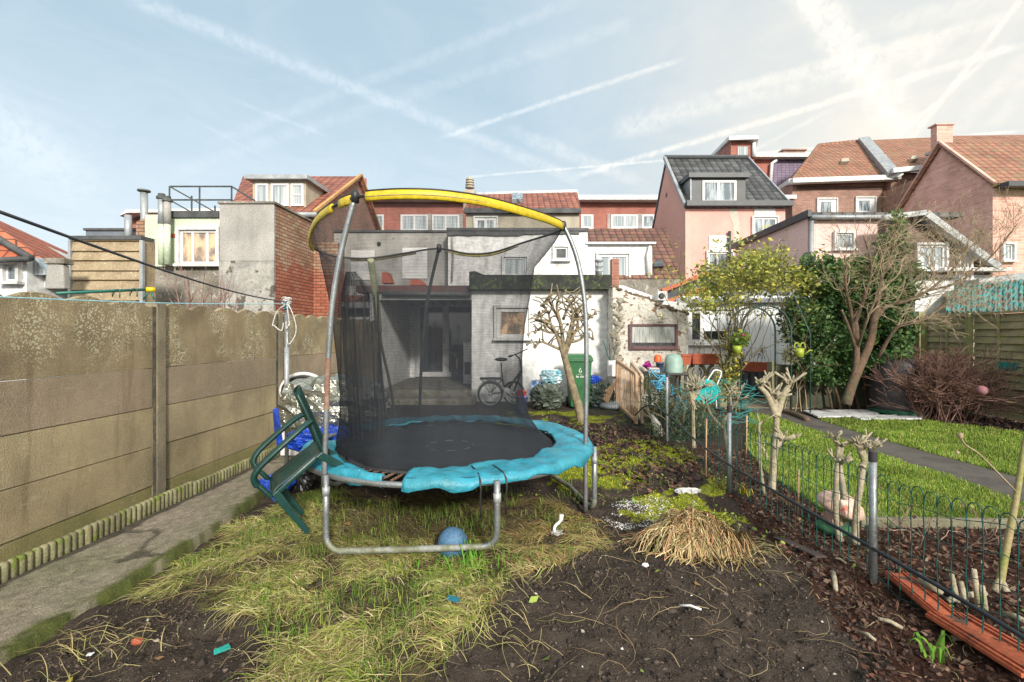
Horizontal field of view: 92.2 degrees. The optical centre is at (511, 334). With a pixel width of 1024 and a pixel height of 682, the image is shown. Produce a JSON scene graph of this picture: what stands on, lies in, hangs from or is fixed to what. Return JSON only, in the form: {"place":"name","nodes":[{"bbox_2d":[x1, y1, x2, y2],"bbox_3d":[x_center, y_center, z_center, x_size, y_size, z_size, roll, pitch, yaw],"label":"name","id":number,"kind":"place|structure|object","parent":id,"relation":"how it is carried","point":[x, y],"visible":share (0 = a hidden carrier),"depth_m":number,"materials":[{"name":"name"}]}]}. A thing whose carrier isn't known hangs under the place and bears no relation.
{"place":"outdoors","nodes":[
{"label":"outdoors","id":0,"kind":"place"},
{"bbox_2d":[0,455,293,666],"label":"concrete path","id":1,"kind":"structure","parent":0,"point":[44,603],"depth_m":3.19,"materials":[{"name":"concrete"}]},
{"bbox_2d":[100,489,616,681],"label":"dead grass","id":2,"kind":"structure","parent":0,"point":[238,554],"depth_m":2.99,"materials":[{"name":"plant"}]},
{"bbox_2d":[387,377,471,395],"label":"patio","id":3,"kind":"structure","parent":0,"point":[426,385],"depth_m":12.03,"materials":[{"name":"concrete"}]},
{"bbox_2d":[0,398,1023,681],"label":"ground","id":4,"kind":"structure","parent":0,"point":[722,500],"depth_m":2.61,"materials":[{"name":"soil"}]},
{"bbox_2d":[0,221,67,258],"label":"roof","id":5,"kind":"structure","parent":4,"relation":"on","point":[34,246],"depth_m":10.95,"materials":[{"name":"orange tile"}]},
{"bbox_2d":[0,236,71,381],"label":"annex","id":6,"kind":"object","parent":4,"relation":"on","point":[21,270],"visible":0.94,"depth_m":8.60,"materials":[{"name":"white paint"}]},
{"bbox_2d":[0,262,24,284],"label":"window","id":7,"kind":"structure","parent":6,"relation":"in","point":[10,273],"depth_m":8.54,"materials":[{"name":"white glass"}]},
{"bbox_2d":[44,258,73,288],"bbox_3d":[-6.866,-0.913,7.460,0.315,0.461,0.180,0,0,0],"label":"chimney stack","id":8,"kind":"object","parent":6,"relation":"on","point":[57,274],"visible":1,"depth_m":7.40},
{"bbox_2d":[0,529,83,583],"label":"edging strip","id":9,"kind":"object","parent":4,"relation":"on","point":[17,565],"visible":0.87,"depth_m":3.18,"materials":[{"name":"concrete"}]},
{"bbox_2d":[83,214,135,235],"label":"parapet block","id":10,"kind":"structure","parent":4,"relation":"on","point":[127,230],"depth_m":10.96,"materials":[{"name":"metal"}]},
{"bbox_2d":[68,236,154,374],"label":"shed gable","id":11,"kind":"structure","parent":4,"relation":"on","point":[92,268],"depth_m":7.97,"materials":[{"name":"wood"}]},
{"bbox_2d":[80,481,192,545],"bbox_3d":[-3.005,1.481,4.035,0.056,0.238,1.092,0,0,3],"label":"edging strip","id":12,"kind":"object","parent":4,"relation":"on","point":[107,525],"visible":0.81,"depth_m":3.91,"materials":[{"name":"concrete"}]},
{"bbox_2d":[0,292,343,562],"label":"concrete slab wall","id":13,"kind":"structure","parent":4,"relation":"on","point":[78,450],"depth_m":4.18,"materials":[{"name":"concrete"}]},
{"bbox_2d":[55,287,154,299],"bbox_3d":[-3.426,-0.367,4.185,0.108,0.127,0.788,0,0,19],"label":"prop pole","id":14,"kind":"object","parent":13,"relation":"on","point":[148,290],"visible":1,"depth_m":4.23,"materials":[{"name":"green metal"}]},
{"bbox_2d":[136,186,255,366],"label":"house","id":15,"kind":"structure","parent":4,"relation":"on","point":[188,241],"depth_m":9.58,"materials":[{"name":"paint"}]},
{"bbox_2d":[173,227,218,266],"bbox_3d":[-6.072,-1.692,9.540,0.883,0.766,0.160,0,0,0],"label":"window","id":16,"kind":"structure","parent":15,"relation":"in","point":[194,246],"depth_m":9.56,"materials":[{"name":"white glass"}]},
{"bbox_2d":[160,260,240,363],"bbox_3d":[-3.641,0.324,5.538,0.957,2.352,0.554,0,0,0],"label":"bare shrub","id":17,"kind":"object","parent":4,"relation":"on","point":[204,299],"visible":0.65,"depth_m":5.61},
{"bbox_2d":[193,456,259,494],"bbox_3d":[-2.946,1.488,5.128,0.056,0.224,1.092,0,0,3],"label":"edging strip","id":18,"kind":"object","parent":4,"relation":"on","point":[208,481],"visible":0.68,"depth_m":4.95,"materials":[{"name":"wood"}]},
{"bbox_2d":[217,201,344,361],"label":"house","id":19,"kind":"structure","parent":4,"relation":"on","point":[265,251],"depth_m":9.30,"materials":[{"name":"paint"}]},
{"bbox_2d":[272,297,296,463],"bbox_3d":[-2.524,0.591,5.500,0.277,2.018,0.101,0,0,0],"label":"clothesline post","id":20,"kind":"object","parent":4,"relation":"on","point":[286,306],"visible":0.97,"depth_m":5.48,"materials":[{"name":"metal"}]},
{"bbox_2d":[0,210,286,301],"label":"cable","id":21,"kind":"object","parent":20,"relation":"attached to","point":[66,235],"visible":1,"depth_m":2.02,"materials":[{"name":"rubber"}]},
{"bbox_2d":[290,455,314,491],"bbox_3d":[-2.037,1.333,4.750,0.267,0.354,0.228,0,0,0],"label":"black bag","id":22,"kind":"object","parent":4,"relation":"on","point":[305,480],"visible":0.37,"depth_m":4.68,"materials":[{"name":"plastic"}]},
{"bbox_2d":[234,174,381,241],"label":"house","id":23,"kind":"structure","parent":4,"relation":"on","point":[308,196],"depth_m":15.03,"materials":[{"name":"tile"}]},
{"bbox_2d":[271,183,288,205],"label":"window","id":24,"kind":"structure","parent":23,"relation":"in","point":[279,191],"depth_m":14.38,"materials":[{"name":"white glass"}]},
{"bbox_2d":[333,230,447,284],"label":"house","id":25,"kind":"structure","parent":4,"relation":"on","point":[400,241],"depth_m":15.40,"materials":[{"name":"white paint"}]},
{"bbox_2d":[0,538,812,681],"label":"straw wisps","id":26,"kind":"object","parent":4,"relation":"on","point":[351,616],"visible":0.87,"depth_m":2.38,"materials":[{"name":"beige plant"}]},
{"bbox_2d":[299,188,596,554],"bbox_3d":[-0.657,0.270,4.378,2.757,2.477,2.533,0,0,0],"label":"trampoline","id":27,"kind":"object","parent":4,"relation":"on","point":[448,445],"visible":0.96,"depth_m":3.77,"materials":[{"name":"metal"}]},
{"bbox_2d":[250,384,348,533],"bbox_3d":[-1.483,0.846,3.465,0.612,0.783,0.563,-43,18,-21],"label":"garden chair","id":28,"kind":"object","parent":27,"relation":"on","point":[293,469],"visible":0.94,"depth_m":3.35,"materials":[{"name":"green plastic"}]},
{"bbox_2d":[286,425,337,451],"bbox_3d":[-1.824,1.048,4.950,0.863,0.259,0.554,0,0,0],"label":"tarp","id":29,"kind":"object","parent":27,"relation":"on","point":[299,441],"visible":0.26,"depth_m":4.74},
{"bbox_2d":[276,374,387,433],"bbox_3d":[-1.923,0.792,5.346,1.236,0.716,0.668,0,0,0],"label":"foil sheet","id":30,"kind":"object","parent":27,"relation":"on","point":[288,406],"visible":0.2,"depth_m":5.09,"materials":[{"name":"metal"}]},
{"bbox_2d":[341,272,385,440],"bbox_3d":[-1.236,0.190,4.094,0.259,1.459,0.338,0,0,9],"label":"net door","id":31,"kind":"structure","parent":27,"relation":"in","point":[359,308],"depth_m":4.10,"materials":[{"name":"grey"}]},
{"bbox_2d":[437,526,466,558],"bbox_3d":[-0.406,1.423,3.361,0.202,0.212,0.204,0,0,0],"label":"ball","id":32,"kind":"object","parent":4,"relation":"on","point":[452,535],"visible":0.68,"depth_m":3.30,"materials":[{"name":"plastic"}]},
{"bbox_2d":[168,438,738,681],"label":"grass","id":33,"kind":"structure","parent":4,"relation":"on","point":[368,577],"depth_m":2.92,"materials":[{"name":"plant"}]},
{"bbox_2d":[417,538,499,578],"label":"weed","id":34,"kind":"object","parent":4,"relation":"on","point":[467,557],"visible":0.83,"depth_m":3.01,"materials":[{"name":"green plant"}]},
{"bbox_2d":[16,492,905,681],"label":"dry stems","id":35,"kind":"object","parent":4,"relation":"on","point":[537,619],"visible":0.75,"depth_m":2.53,"materials":[{"name":"plant"}]},
{"bbox_2d":[76,501,885,681],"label":"soil clods","id":36,"kind":"object","parent":4,"relation":"on","point":[729,675],"visible":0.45,"depth_m":2.41,"materials":[{"name":"soil"}]},
{"bbox_2d":[367,271,611,401],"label":"house","id":37,"kind":"structure","parent":4,"relation":"on","point":[447,328],"depth_m":11.00,"materials":[{"name":"white paint"}]},
{"bbox_2d":[415,303,471,376],"bbox_3d":[-1.983,0.159,14.274,1.620,2.143,0.133,0,0,0],"label":"patio door","id":38,"kind":"structure","parent":37,"relation":"in","point":[446,328],"depth_m":14.30,"materials":[{"name":"grey glass"}]},
{"bbox_2d":[493,305,531,339],"bbox_3d":[0.014,-0.252,10.940,0.874,0.776,0.160,0,0,0],"label":"window","id":39,"kind":"structure","parent":37,"relation":"in","point":[501,328],"depth_m":10.95,"materials":[{"name":"white glass"}]},
{"bbox_2d":[3,457,1023,681],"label":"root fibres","id":40,"kind":"object","parent":4,"relation":"on","point":[557,585],"visible":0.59,"depth_m":2.78,"materials":[{"name":"plant"}]},
{"bbox_2d":[372,195,657,229],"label":"school building","id":41,"kind":"structure","parent":4,"relation":"on","point":[614,211],"depth_m":32.00,"materials":[{"name":"brick"}]},
{"bbox_2d":[400,214,427,229],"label":"window","id":42,"kind":"structure","parent":41,"relation":"in","point":[407,221],"depth_m":31.99,"materials":[{"name":"white glass"}]},
{"bbox_2d":[432,214,459,229],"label":"window","id":43,"kind":"structure","parent":41,"relation":"in","point":[440,221],"depth_m":31.99,"materials":[{"name":"white glass"}]},
{"bbox_2d":[611,214,637,227],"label":"window","id":44,"kind":"structure","parent":41,"relation":"in","point":[617,220],"depth_m":31.99,"materials":[{"name":"white glass"}]},
{"bbox_2d":[446,228,588,284],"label":"house","id":45,"kind":"structure","parent":4,"relation":"on","point":[558,258],"depth_m":14.80,"materials":[{"name":"white paint"}]},
{"bbox_2d":[502,255,528,274],"bbox_3d":[0.096,-2.030,14.740,0.852,0.662,0.160,0,0,0],"label":"window","id":46,"kind":"structure","parent":45,"relation":"in","point":[516,264],"depth_m":14.78,"materials":[{"name":"white glass"}]},
{"bbox_2d":[463,177,580,227],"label":"house","id":47,"kind":"structure","parent":4,"relation":"on","point":[563,205],"depth_m":20.00,"materials":[{"name":"red tile"}]},
{"bbox_2d":[66,418,1023,681],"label":"fallen leaves","id":48,"kind":"object","parent":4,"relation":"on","point":[532,598],"visible":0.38,"depth_m":2.63,"materials":[{"name":"brown plant"}]},
{"bbox_2d":[530,383,563,409],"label":"shrub","id":49,"kind":"object","parent":4,"relation":"on","point":[547,396],"visible":0.98,"depth_m":9.74,"materials":[{"name":"plant"}]},
{"bbox_2d":[333,410,784,539],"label":"weeds","id":50,"kind":"object","parent":4,"relation":"on","point":[691,504],"visible":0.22,"depth_m":4.45,"materials":[{"name":"green plant"}]},
{"bbox_2d":[526,283,599,423],"bbox_3d":[0.855,0.359,8.378,1.262,2.442,0.848,0,0,0],"label":"pollarded tree","id":51,"kind":"object","parent":4,"relation":"on","point":[563,348],"visible":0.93,"depth_m":8.24,"materials":[{"name":"brown plant"}]},
{"bbox_2d":[566,353,592,406],"bbox_3d":[1.364,0.950,10.150,0.522,1.098,0.660,0,0,0],"label":"wheelie bin","id":52,"kind":"object","parent":4,"relation":"on","point":[576,361],"visible":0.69,"depth_m":9.88,"materials":[{"name":"green plastic"}]},
{"bbox_2d":[589,380,614,406],"bbox_3d":[1.818,1.225,10.246,0.643,0.569,0.591,0,0,0],"label":"garbage bag","id":53,"kind":"object","parent":4,"relation":"on","point":[596,396],"visible":0.5,"depth_m":10.03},
{"bbox_2d":[615,359,637,423],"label":"wooden gate","id":54,"kind":"structure","parent":4,"relation":"on","point":[619,364],"depth_m":8.92,"materials":[{"name":"brown wood"}]},
{"bbox_2d":[585,228,681,279],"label":"house","id":55,"kind":"structure","parent":4,"relation":"on","point":[636,252],"depth_m":14.90,"materials":[{"name":"paint"}]},
{"bbox_2d":[596,252,630,276],"bbox_3d":[3.057,-2.034,14.840,1.089,0.879,0.160,0,0,0],"label":"window","id":56,"kind":"structure","parent":55,"relation":"in","point":[624,258],"depth_m":14.86,"materials":[{"name":"white glass"}]},
{"bbox_2d":[607,284,689,404],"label":"outhouse","id":57,"kind":"structure","parent":4,"relation":"on","point":[633,319],"depth_m":10.40,"materials":[{"name":"paint"}]},
{"bbox_2d":[629,324,677,349],"bbox_3d":[2.971,0.054,10.370,1.026,0.540,0.060,0,0,0],"label":"window","id":58,"kind":"structure","parent":57,"relation":"in","point":[641,336],"depth_m":10.37,"materials":[{"name":"glass"}]},
{"bbox_2d":[555,439,743,524],"bbox_3d":[1.331,1.489,5.210,1.852,0.122,3.353,0,0,0],"label":"moss","id":59,"kind":"object","parent":4,"relation":"on","point":[653,493],"visible":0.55,"depth_m":5.00,"materials":[{"name":"plant"}]},
{"bbox_2d":[641,371,688,403],"bbox_3d":[3.017,1.149,9.800,0.798,0.802,0.600,0,0,0],"label":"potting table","id":60,"kind":"object","parent":4,"relation":"on","point":[684,374],"visible":0.42,"depth_m":9.53,"materials":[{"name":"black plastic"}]},
{"bbox_2d":[664,354,682,372],"bbox_3d":[3.200,0.568,9.750,0.357,0.360,0.357,0,0,0],"label":"upturned pot","id":61,"kind":"object","parent":60,"relation":"on","point":[673,363],"visible":0.98,"depth_m":9.61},
{"bbox_2d":[619,273,721,380],"bbox_3d":[3.723,-0.214,12.450,3.504,3.069,2.300,0,0,0],"label":"lean to","id":62,"kind":"object","parent":4,"relation":"on","point":[647,288],"visible":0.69,"depth_m":12.94,"materials":[{"name":"white paint"}]},
{"bbox_2d":[629,370,733,442],"bbox_3d":[2.475,1.107,7.657,1.286,1.020,1.987,0,0,0],"label":"conifer shrub","id":63,"kind":"object","parent":4,"relation":"on","point":[661,404],"visible":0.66,"depth_m":7.22,"materials":[{"name":"green plant"}]},
{"bbox_2d":[618,506,767,571],"bbox_3d":[1.259,1.371,3.354,1.045,0.400,0.889,0,0,0],"label":"hay heap","id":64,"kind":"object","parent":4,"relation":"on","point":[690,531],"visible":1,"depth_m":3.21,"materials":[{"name":"plant"}]},
{"bbox_2d":[680,374,714,447],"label":"pruned shrub","id":65,"kind":"object","parent":4,"relation":"on","point":[695,387],"visible":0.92,"depth_m":6.28,"materials":[{"name":"beige plant"}]},
{"bbox_2d":[679,362,730,407],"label":"block wall","id":66,"kind":"structure","parent":4,"relation":"on","point":[705,373],"depth_m":10.00,"materials":[{"name":"concrete"}]},
{"bbox_2d":[692,381,748,449],"bbox_3d":[2.295,0.983,5.410,0.579,0.944,0.285,0,0,0],"label":"pruned shrub","id":67,"kind":"object","parent":4,"relation":"on","point":[731,394],"visible":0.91,"depth_m":5.39,"materials":[{"name":"beige plant"}]},
{"bbox_2d":[652,155,793,288],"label":"house","id":68,"kind":"structure","parent":4,"relation":"on","point":[703,201],"depth_m":18.08,"materials":[{"name":"paint"}]},
{"bbox_2d":[702,180,736,199],"bbox_3d":[7.604,-5.242,18.088,1.246,0.799,0.065,0,0,0],"label":"window","id":69,"kind":"structure","parent":68,"relation":"in","point":[711,189],"depth_m":18.08,"materials":[{"name":"white glass"}]},
{"bbox_2d":[751,216,778,234],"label":"window","id":70,"kind":"structure","parent":68,"relation":"in","point":[757,222],"depth_m":17.96,"materials":[{"name":"white glass"}]},
{"bbox_2d":[680,378,766,426],"bbox_3d":[3.175,1.022,7.404,1.389,0.738,0.219,0,0,0],"label":"netting","id":71,"kind":"object","parent":4,"relation":"on","point":[738,407],"visible":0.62,"depth_m":7.40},
{"bbox_2d":[645,224,845,412],"bbox_3d":[4.288,-0.241,9.336,3.070,3.499,3.275,0,0,24],"label":"climbing rose","id":72,"kind":"object","parent":4,"relation":"on","point":[756,270],"visible":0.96,"depth_m":9.23,"materials":[{"name":"green plant"}]},
{"bbox_2d":[731,368,766,397],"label":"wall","id":73,"kind":"structure","parent":4,"relation":"on","point":[748,377],"depth_m":11.39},
{"bbox_2d":[676,290,834,392],"bbox_3d":[7.599,0.187,12.760,7.086,2.826,1.121,0,0,0],"label":"conservatory","id":74,"kind":"object","parent":4,"relation":"on","point":[707,348],"visible":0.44,"depth_m":12.40,"materials":[{"name":"white paint"}]},
{"bbox_2d":[688,308,733,344],"bbox_3d":[4.952,-0.196,12.340,1.207,0.942,0.160,0,0,0],"label":"window","id":75,"kind":"structure","parent":74,"relation":"in","point":[699,322],"depth_m":12.36,"materials":[{"name":"white glass"}]},
{"bbox_2d":[711,135,809,186],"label":"building","id":76,"kind":"structure","parent":4,"relation":"on","point":[780,167],"depth_m":29.82,"materials":[{"name":"purple stone"}]},
{"bbox_2d":[727,296,810,415],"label":"rose arch","id":77,"kind":"structure","parent":4,"relation":"on","point":[775,330],"depth_m":9.19,"materials":[{"name":"metal"}]},
{"bbox_2d":[754,367,806,490],"bbox_3d":[2.552,0.931,4.717,0.481,1.220,0.234,0,0,0],"label":"pruned shrub","id":78,"kind":"object","parent":4,"relation":"on","point":[774,404],"visible":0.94,"depth_m":4.68,"materials":[{"name":"beige plant"}]},
{"bbox_2d":[557,406,1023,495],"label":"leaf litter","id":79,"kind":"object","parent":4,"relation":"on","point":[682,482],"visible":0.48,"depth_m":6.34,"materials":[{"name":"plant"}]},
{"bbox_2d":[588,372,1023,650],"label":"wire fence","id":80,"kind":"object","parent":4,"relation":"on","point":[873,510],"visible":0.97,"depth_m":3.03,"materials":[{"name":"metal"}]},
{"bbox_2d":[635,404,1023,639],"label":"garden hose","id":81,"kind":"object","parent":80,"relation":"attached to","point":[971,605],"visible":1,"depth_m":2.90,"materials":[{"name":"rubber"}]},
{"bbox_2d":[767,361,869,408],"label":"block wall","id":82,"kind":"structure","parent":4,"relation":"on","point":[822,400],"depth_m":9.95,"materials":[{"name":"concrete"}]},
{"bbox_2d":[823,430,854,541],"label":"pruned shrub","id":83,"kind":"object","parent":4,"relation":"on","point":[839,455],"visible":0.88,"depth_m":3.54,"materials":[{"name":"beige plant"}]},
{"bbox_2d":[778,139,901,219],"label":"house","id":84,"kind":"structure","parent":4,"relation":"on","point":[834,176],"depth_m":24.00,"materials":[{"name":"tile"}]},
{"bbox_2d":[855,196,876,211],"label":"window","id":85,"kind":"structure","parent":84,"relation":"in","point":[868,203],"depth_m":23.96,"materials":[{"name":"white glass"}]},
{"bbox_2d":[815,490,864,536],"bbox_3d":[2.488,1.347,3.744,0.327,0.300,0.322,0,0,0],"label":"toadstool ornament","id":86,"kind":"object","parent":4,"relation":"on","point":[827,497],"visible":0.49,"depth_m":3.68,"materials":[{"name":"ceramic"}]},
{"bbox_2d":[731,209,963,290],"bbox_3d":[9.734,-0.821,14.991,4.168,4.843,4.422,0,0,0],"label":"annex","id":87,"kind":"object","parent":4,"relation":"on","point":[804,229],"visible":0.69,"depth_m":13.00,"materials":[{"name":"paint"}]},
{"bbox_2d":[832,231,857,250],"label":"window","id":88,"kind":"structure","parent":87,"relation":"in","point":[834,233],"depth_m":12.96,"materials":[{"name":"white glass"}]},
{"bbox_2d":[675,447,1023,681],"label":"bark mulch","id":89,"kind":"object","parent":4,"relation":"on","point":[924,625],"visible":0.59,"depth_m":3.05,"materials":[{"name":"wood"}]},
{"bbox_2d":[803,409,921,419],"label":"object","id":90,"kind":"object","parent":4,"relation":"on","point":[861,414],"visible":0.76,"depth_m":8.88,"materials":[{"name":"white"}]},
{"bbox_2d":[775,207,958,409],"bbox_3d":[6.830,-0.550,9.819,2.920,4.112,2.304,0,0,24],"label":"evergreen shrub","id":91,"kind":"object","parent":4,"relation":"on","point":[903,337],"visible":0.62,"depth_m":9.45,"materials":[{"name":"green plant"}]},
{"bbox_2d":[847,428,887,544],"bbox_3d":[2.518,1.079,3.466,0.237,0.816,0.166,0,0,18],"label":"pruned shrub","id":92,"kind":"object","parent":4,"relation":"on","point":[860,445],"visible":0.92,"depth_m":3.48,"materials":[{"name":"beige plant"}]},
{"bbox_2d":[858,136,930,190],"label":"house","id":93,"kind":"structure","parent":4,"relation":"on","point":[904,159],"depth_m":25.01,"materials":[{"name":"tile"}]},
{"bbox_2d":[868,359,926,416],"bbox_3d":[7.193,0.985,9.200,0.890,1.070,0.885,0,0,0],"label":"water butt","id":94,"kind":"object","parent":4,"relation":"on","point":[874,385],"visible":0.5,"depth_m":8.93,"materials":[{"name":"plastic"}]},
{"bbox_2d":[806,180,1023,404],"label":"bare tree","id":95,"kind":"object","parent":4,"relation":"on","point":[859,361],"visible":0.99,"depth_m":8.84,"materials":[{"name":"brown plant"}]},
{"bbox_2d":[908,630,952,665],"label":"weed","id":96,"kind":"object","parent":4,"relation":"on","point":[941,652],"visible":0.99,"depth_m":2.28,"materials":[{"name":"green plant"}]},
{"bbox_2d":[859,516,1023,528],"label":"kerb","id":97,"kind":"structure","parent":4,"relation":"on","point":[944,521],"depth_m":3.81,"materials":[{"name":"concrete"}]},
{"bbox_2d":[861,336,1023,424],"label":"twig bush","id":98,"kind":"object","parent":4,"relation":"on","point":[947,384],"visible":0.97,"depth_m":8.34,"materials":[{"name":"plant"}]},
{"bbox_2d":[877,210,1011,319],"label":"house","id":99,"kind":"structure","parent":4,"relation":"on","point":[935,304],"depth_m":12.10,"materials":[{"name":"paint"}]},
{"bbox_2d":[914,242,948,271],"bbox_3d":[10.346,-1.904,12.140,0.825,0.707,0.160,0,0,0],"label":"window","id":100,"kind":"structure","parent":99,"relation":"in","point":[941,252],"depth_m":12.16,"materials":[{"name":"white glass"}]},
{"bbox_2d":[879,488,1023,551],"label":"dead stalks","id":101,"kind":"object","parent":4,"relation":"on","point":[927,523],"visible":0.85,"depth_m":3.57,"materials":[{"name":"plant"}]},
{"bbox_2d":[882,135,1023,211],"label":"house","id":102,"kind":"structure","parent":4,"relation":"on","point":[893,198],"depth_m":23.11,"materials":[{"name":"orange tile"}]},
{"bbox_2d":[884,570,1023,677],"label":"roof tile","id":103,"kind":"object","parent":4,"relation":"on","point":[1006,655],"visible":0.92,"depth_m":2.40,"materials":[{"name":"orange ceramic"}]},
{"bbox_2d":[895,140,1023,313],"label":"house","id":104,"kind":"structure","parent":4,"relation":"on","point":[981,173],"depth_m":15.14,"materials":[{"name":"pink brick"}]},
{"bbox_2d":[925,123,954,155],"bbox_3d":[16.693,-7.600,19.250,0.765,1.036,0.700,0,0,0],"label":"chimney stack","id":105,"kind":"object","parent":104,"relation":"on","point":[943,132],"visible":0.62,"depth_m":19.00,"materials":[{"name":"pink brick"}]},
{"bbox_2d":[913,273,1023,384],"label":"shed","id":106,"kind":"structure","parent":4,"relation":"on","point":[1016,287],"depth_m":10.74,"materials":[{"name":"metal"}]},
{"bbox_2d":[921,310,1023,421],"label":"board fence","id":107,"kind":"object","parent":4,"relation":"on","point":[1010,335],"visible":0.44,"depth_m":8.87,"materials":[{"name":"brown wood"}]},
{"bbox_2d":[955,432,1023,593],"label":"sapling","id":108,"kind":"object","parent":4,"relation":"on","point":[1009,532],"visible":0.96,"depth_m":2.74,"materials":[{"name":"beige plant"}]},
{"bbox_2d":[0,0,1023,251],"label":"sky","id":109,"kind":"structure","parent":0,"point":[102,102],"materials":[{"name":"blue"}]},
{"bbox_2d":[742,408,1023,502],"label":"garden path","id":110,"kind":"structure","parent":0,"point":[987,477],"depth_m":5.79,"materials":[{"name":"concrete"}]},
{"bbox_2d":[745,412,1023,523],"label":"lawn","id":111,"kind":"structure","parent":0,"point":[897,470],"depth_m":5.66,"materials":[{"name":"green plant"}]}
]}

